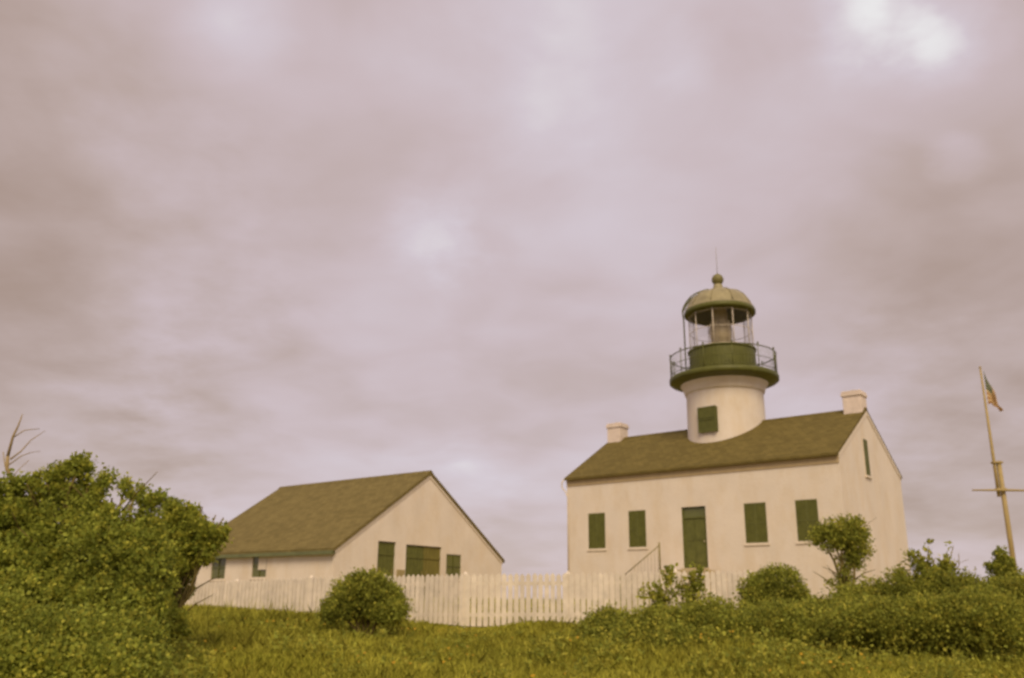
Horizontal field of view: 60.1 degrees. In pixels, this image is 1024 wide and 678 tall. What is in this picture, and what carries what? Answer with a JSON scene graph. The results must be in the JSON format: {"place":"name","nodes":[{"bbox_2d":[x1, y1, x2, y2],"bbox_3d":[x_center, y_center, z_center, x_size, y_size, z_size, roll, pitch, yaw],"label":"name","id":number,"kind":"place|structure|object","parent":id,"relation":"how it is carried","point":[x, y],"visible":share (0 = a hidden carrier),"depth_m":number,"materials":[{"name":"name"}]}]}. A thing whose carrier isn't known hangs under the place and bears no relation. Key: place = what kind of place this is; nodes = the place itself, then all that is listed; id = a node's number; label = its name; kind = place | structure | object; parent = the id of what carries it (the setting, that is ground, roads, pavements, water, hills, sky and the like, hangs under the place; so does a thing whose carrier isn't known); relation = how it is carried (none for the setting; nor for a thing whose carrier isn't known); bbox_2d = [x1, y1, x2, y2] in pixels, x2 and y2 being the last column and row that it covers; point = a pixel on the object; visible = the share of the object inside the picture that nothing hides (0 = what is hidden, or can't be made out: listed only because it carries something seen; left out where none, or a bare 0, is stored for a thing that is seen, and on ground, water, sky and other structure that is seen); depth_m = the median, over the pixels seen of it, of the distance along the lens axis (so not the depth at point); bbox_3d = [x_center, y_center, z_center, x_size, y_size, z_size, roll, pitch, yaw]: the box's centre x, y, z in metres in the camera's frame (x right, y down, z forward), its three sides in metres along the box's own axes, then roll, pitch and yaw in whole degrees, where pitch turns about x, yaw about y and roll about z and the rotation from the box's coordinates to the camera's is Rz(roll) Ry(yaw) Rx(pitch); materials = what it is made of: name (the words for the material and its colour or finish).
{"place":"outdoors","nodes":[
{"label":"outdoors","id":0,"kind":"place"},
{"bbox_2d":[0,0,1023,599],"label":"sky","id":1,"kind":"structure","parent":0,"point":[250,249],"materials":[{"name":"grey"}]},
{"bbox_2d":[175,597,1023,677],"bbox_3d":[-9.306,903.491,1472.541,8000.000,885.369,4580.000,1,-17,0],"label":"ground","id":2,"kind":"structure","parent":0,"point":[474,639],"depth_m":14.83,"materials":[{"name":"green plant"}]},
{"bbox_2d":[3,414,44,477],"bbox_3d":[-8.165,3.235,14.272,0.685,4.063,0.359,1,-17,0],"label":"bare tree","id":3,"kind":"object","parent":2,"relation":"on","point":[6,464],"visible":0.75,"depth_m":14.60,"materials":[{"name":"brown wood"}]},
{"bbox_2d":[0,449,183,643],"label":"bush","id":4,"kind":"object","parent":2,"relation":"on","point":[90,545],"visible":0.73,"depth_m":11.22,"materials":[{"name":"green plant"}]},
{"bbox_2d":[0,580,188,677],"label":"bush","id":5,"kind":"object","parent":2,"relation":"on","point":[49,642],"visible":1,"depth_m":8.78,"materials":[{"name":"green plant"}]},
{"bbox_2d":[149,495,233,649],"bbox_3d":[-5.194,3.662,13.355,1.741,2.613,1.658,1,-17,0],"label":"bush","id":6,"kind":"object","parent":2,"relation":"on","point":[196,536],"visible":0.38,"depth_m":13.51,"materials":[{"name":"green plant"}]},
{"bbox_2d":[190,470,504,599],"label":"shed","id":7,"kind":"structure","parent":2,"relation":"on","point":[420,523],"depth_m":34.99,"materials":[{"name":"white paint"}]},
{"bbox_2d":[208,558,226,581],"bbox_3d":[-11.690,9.141,35.227,1.070,1.002,0.098,-12,-21,36],"label":"window","id":8,"kind":"structure","parent":7,"relation":"in","point":[218,569],"depth_m":35.23,"materials":[{"name":"paint"}]},
{"bbox_2d":[249,557,267,579],"bbox_3d":[-9.617,8.673,33.689,1.017,0.976,0.098,-12,-21,36],"label":"window","id":9,"kind":"structure","parent":7,"relation":"in","point":[259,564],"depth_m":33.67,"materials":[{"name":"paint"}]},
{"bbox_2d":[377,542,394,576],"bbox_3d":[-4.749,8.711,33.101,0.130,2.152,0.925,-12,-21,36],"label":"door","id":10,"kind":"structure","parent":7,"relation":"in","point":[385,560],"depth_m":33.29,"materials":[{"name":"green paint"}]},
{"bbox_2d":[405,545,423,598],"bbox_3d":[-3.802,9.095,34.266,0.130,2.104,1.048,-12,-21,36],"label":"door","id":11,"kind":"structure","parent":7,"relation":"in","point":[414,554],"depth_m":34.42,"materials":[{"name":"green paint"}]},
{"bbox_2d":[423,547,439,596],"bbox_3d":[-3.181,9.331,35.033,0.130,2.104,0.966,-12,-21,36],"label":"door","id":12,"kind":"structure","parent":7,"relation":"in","point":[431,560],"depth_m":35.16,"materials":[{"name":"wood"}]},
{"bbox_2d":[445,553,461,577],"bbox_3d":[-2.401,9.276,36.065,0.060,0.999,0.970,-12,-21,36],"label":"window","id":13,"kind":"structure","parent":7,"relation":"in","point":[453,562],"depth_m":36.11,"materials":[{"name":"paint"}]},
{"bbox_2d":[314,565,416,634],"bbox_3d":[-2.912,5.331,17.776,2.018,1.563,1.385,1,-17,0],"label":"bush","id":14,"kind":"object","parent":2,"relation":"on","point":[374,597],"visible":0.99,"depth_m":17.50,"materials":[{"name":"green plant"}]},
{"bbox_2d":[185,595,738,623],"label":"grass","id":15,"kind":"structure","parent":2,"relation":"on","point":[507,604],"depth_m":27.36,"materials":[{"name":"green plant"}]},
{"bbox_2d":[185,569,761,626],"bbox_3d":[-2.015,6.218,21.113,15.937,1.579,2.579,-4,-17,14],"label":"picket fence","id":16,"kind":"object","parent":2,"relation":"on","point":[441,590],"visible":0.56,"depth_m":19.79,"materials":[{"name":"paint"}]},
{"bbox_2d":[161,613,1023,677],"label":"undergrowth","id":17,"kind":"object","parent":2,"relation":"on","point":[185,672],"visible":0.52,"depth_m":13.23,"materials":[{"name":"green plant"}]},
{"bbox_2d":[194,618,996,677],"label":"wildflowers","id":18,"kind":"object","parent":2,"relation":"on","point":[533,675],"visible":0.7,"depth_m":12.46,"materials":[{"name":"yellow plant"}]},
{"bbox_2d":[568,601,626,636],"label":"shrub","id":19,"kind":"object","parent":2,"relation":"on","point":[601,616],"visible":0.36,"depth_m":16.14,"materials":[{"name":"green plant"}]},
{"bbox_2d":[598,598,668,645],"bbox_3d":[2.237,5.152,15.656,1.324,1.105,1.590,-7,-18,23],"label":"shrub","id":20,"kind":"object","parent":2,"relation":"on","point":[634,619],"visible":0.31,"depth_m":15.59,"materials":[{"name":"green plant"}]},
{"bbox_2d":[635,563,678,608],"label":"shrub","id":21,"kind":"object","parent":2,"relation":"on","point":[658,596],"visible":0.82,"depth_m":18.83,"materials":[{"name":"green plant"}]},
{"bbox_2d":[620,542,714,602],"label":"door stoop","id":22,"kind":"object","parent":2,"relation":"on","point":[685,570],"depth_m":34.01,"materials":[{"name":"concrete"}]},
{"bbox_2d":[672,561,713,605],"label":"shrub","id":23,"kind":"object","parent":2,"relation":"on","point":[692,590],"visible":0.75,"depth_m":18.78,"materials":[{"name":"green plant"}]},
{"bbox_2d":[646,591,761,650],"bbox_3d":[3.302,4.982,15.158,2.177,1.283,2.054,1,-17,0],"label":"shrub","id":24,"kind":"object","parent":2,"relation":"on","point":[676,621],"visible":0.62,"depth_m":15.12,"materials":[{"name":"green plant"}]},
{"bbox_2d":[561,257,910,600],"bbox_3d":[9.361,3.954,38.892,12.296,17.150,7.690,-13,-21,37],"label":"lighthouse","id":25,"kind":"object","parent":2,"relation":"on","point":[731,478],"visible":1,"depth_m":35.61,"materials":[{"name":"paint"}]},
{"bbox_2d":[587,512,606,550],"bbox_3d":[3.607,8.179,37.542,0.986,1.607,0.098,-13,-21,37],"label":"window","id":26,"kind":"structure","parent":25,"relation":"in","point":[596,521],"depth_m":37.54,"materials":[{"name":"paint"}]},
{"bbox_2d":[628,509,647,549],"bbox_3d":[5.156,7.833,36.337,0.951,1.607,0.098,-13,-21,37],"label":"window","id":27,"kind":"structure","parent":25,"relation":"in","point":[637,529],"depth_m":36.33,"materials":[{"name":"paint"}]},
{"bbox_2d":[681,506,709,569],"bbox_3d":[7.164,7.803,34.655,1.159,2.442,0.240,-13,-21,37],"label":"door","id":28,"kind":"structure","parent":25,"relation":"in","point":[693,518],"depth_m":34.73,"materials":[{"name":"green paint"}]},
{"bbox_2d":[743,501,769,545],"bbox_3d":[9.163,6.940,33.218,1.010,1.607,0.098,-13,-21,37],"label":"window","id":29,"kind":"structure","parent":25,"relation":"in","point":[755,513],"depth_m":33.21,"materials":[{"name":"paint"}]},
{"bbox_2d":[794,498,820,543],"bbox_3d":[10.704,6.596,32.019,0.961,1.607,0.098,-13,-21,37],"label":"window","id":30,"kind":"structure","parent":25,"relation":"in","point":[806,510],"depth_m":32.06,"materials":[{"name":"paint"}]},
{"bbox_2d":[862,438,872,478],"bbox_3d":[13.713,4.614,34.214,0.098,1.535,0.640,-13,-21,37],"label":"window","id":31,"kind":"structure","parent":25,"relation":"in","point":[864,441],"depth_m":34.18,"materials":[{"name":"paint"}]},
{"bbox_2d":[732,562,816,609],"bbox_3d":[5.365,5.375,17.954,1.593,1.669,1.468,11,-19,-30],"label":"bush","id":32,"kind":"object","parent":2,"relation":"on","point":[771,581],"visible":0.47,"depth_m":17.88,"materials":[{"name":"green plant"}]},
{"bbox_2d":[736,593,823,646],"bbox_3d":[4.494,5.259,15.975,2.213,1.288,1.604,1,-17,0],"label":"shrub","id":33,"kind":"object","parent":2,"relation":"on","point":[791,622],"visible":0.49,"depth_m":15.66,"materials":[{"name":"green plant"}]},
{"bbox_2d":[780,576,875,644],"bbox_3d":[5.931,5.228,16.691,2.272,1.487,1.568,10,-19,-28],"label":"shrub","id":34,"kind":"object","parent":2,"relation":"on","point":[845,591],"visible":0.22,"depth_m":16.61,"materials":[{"name":"green plant"}]},
{"bbox_2d":[804,512,876,590],"bbox_3d":[7.792,5.456,20.853,1.755,2.733,1.111,1,-17,0],"label":"tree","id":35,"kind":"object","parent":2,"relation":"on","point":[850,537],"visible":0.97,"depth_m":20.86,"materials":[{"name":"bark"},{"name":"leaf"}]},
{"bbox_2d":[846,563,920,600],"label":"shrub","id":36,"kind":"object","parent":2,"relation":"on","point":[899,580],"visible":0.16,"depth_m":17.66,"materials":[{"name":"green plant"}]},
{"bbox_2d":[812,587,956,656],"bbox_3d":[6.343,4.929,15.061,2.462,1.378,1.644,1,-17,0],"label":"shrub","id":37,"kind":"object","parent":2,"relation":"on","point":[875,621],"visible":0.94,"depth_m":14.71,"materials":[{"name":"green plant"}]},
{"bbox_2d":[900,538,968,582],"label":"plant","id":38,"kind":"object","parent":2,"relation":"on","point":[944,564],"visible":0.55,"depth_m":17.85,"materials":[{"name":"green plant"}]},
{"bbox_2d":[905,566,984,598],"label":"shrub","id":39,"kind":"object","parent":2,"relation":"on","point":[937,581],"visible":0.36,"depth_m":17.20,"materials":[{"name":"green plant"}]},
{"bbox_2d":[903,581,1023,657],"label":"shrub","id":40,"kind":"object","parent":2,"relation":"on","point":[989,617],"visible":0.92,"depth_m":14.55,"materials":[{"name":"green plant"}]},
{"bbox_2d":[959,566,1023,650],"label":"shrub","id":41,"kind":"object","parent":2,"relation":"on","point":[1013,587],"visible":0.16,"depth_m":16.42,"materials":[{"name":"green plant"}]},
{"bbox_2d":[972,367,1023,566],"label":"flagpole","id":42,"kind":"object","parent":2,"relation":"on","point":[1001,488],"visible":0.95,"depth_m":35.76,"materials":[{"name":"paint"}]},
{"bbox_2d":[983,371,1002,411],"bbox_3d":[20.113,2.188,37.007,0.530,1.738,0.236,-4,-17,14],"label":"flag","id":43,"kind":"object","parent":42,"relation":"hanging from","point":[991,397],"visible":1,"depth_m":36.91,"materials":[{"name":"fabric"}]},
{"bbox_2d":[982,545,1021,580],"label":"shrub","id":44,"kind":"object","parent":2,"relation":"on","point":[1001,560],"visible":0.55,"depth_m":19.35,"materials":[{"name":"green plant"}]}
]}

